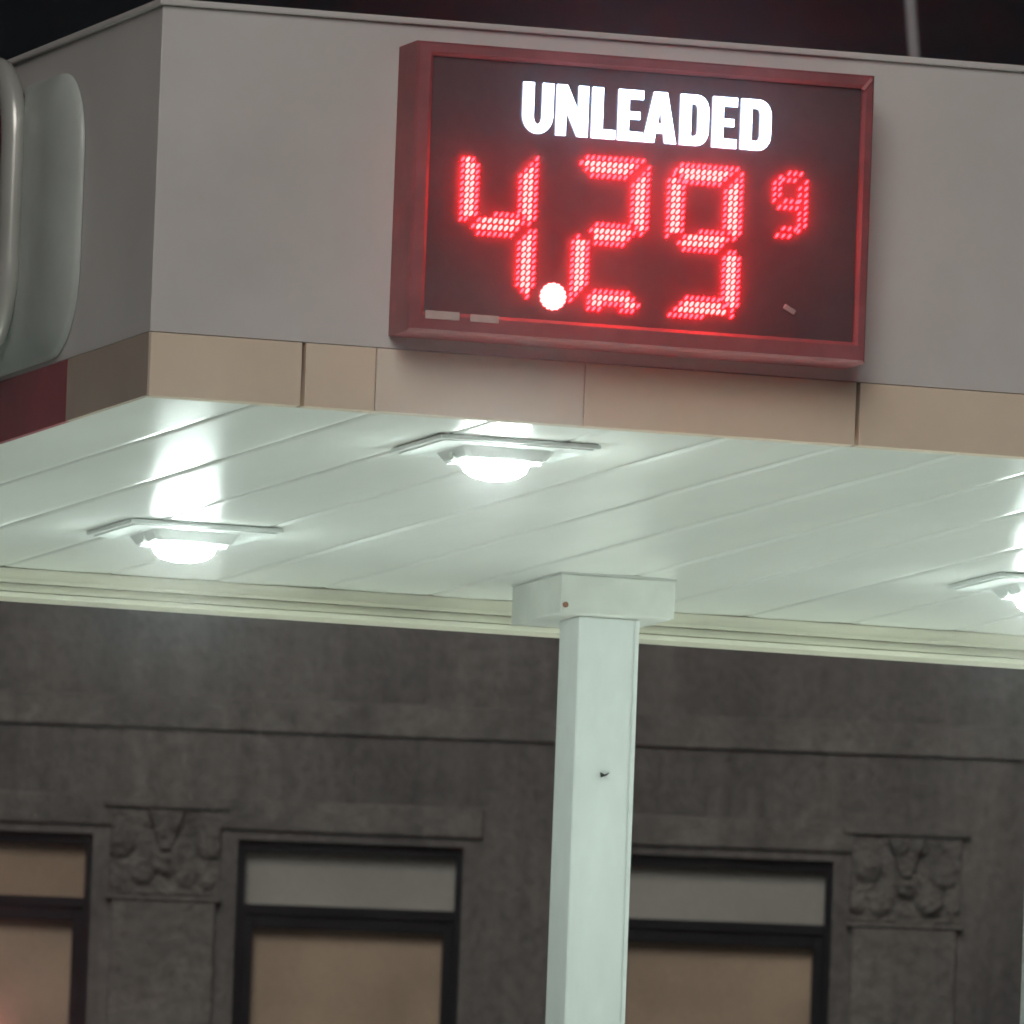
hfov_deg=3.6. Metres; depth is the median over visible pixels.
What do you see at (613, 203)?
price sign
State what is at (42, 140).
badge sign
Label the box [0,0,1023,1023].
fuel canopy
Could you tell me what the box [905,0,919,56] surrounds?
light mast
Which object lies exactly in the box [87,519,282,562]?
canopy light
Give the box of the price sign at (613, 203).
[388,40,873,368]
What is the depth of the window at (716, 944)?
85.35 m
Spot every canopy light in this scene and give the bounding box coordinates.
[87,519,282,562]
[391,434,600,480]
[948,572,1023,610]
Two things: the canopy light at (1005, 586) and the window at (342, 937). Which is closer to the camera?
the canopy light at (1005, 586)
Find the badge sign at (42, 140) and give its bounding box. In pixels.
[0,57,84,376]
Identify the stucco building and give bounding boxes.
[0,601,1023,1023]
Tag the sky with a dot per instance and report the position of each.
(988, 31)
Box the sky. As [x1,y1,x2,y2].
[0,0,1023,64]
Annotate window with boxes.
[0,831,92,1023]
[232,840,462,1023]
[625,855,832,1023]
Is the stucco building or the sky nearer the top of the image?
the sky
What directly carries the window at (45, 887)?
in the stucco building
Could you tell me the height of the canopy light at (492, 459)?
0.081 m
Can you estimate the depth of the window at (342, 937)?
85.35 m

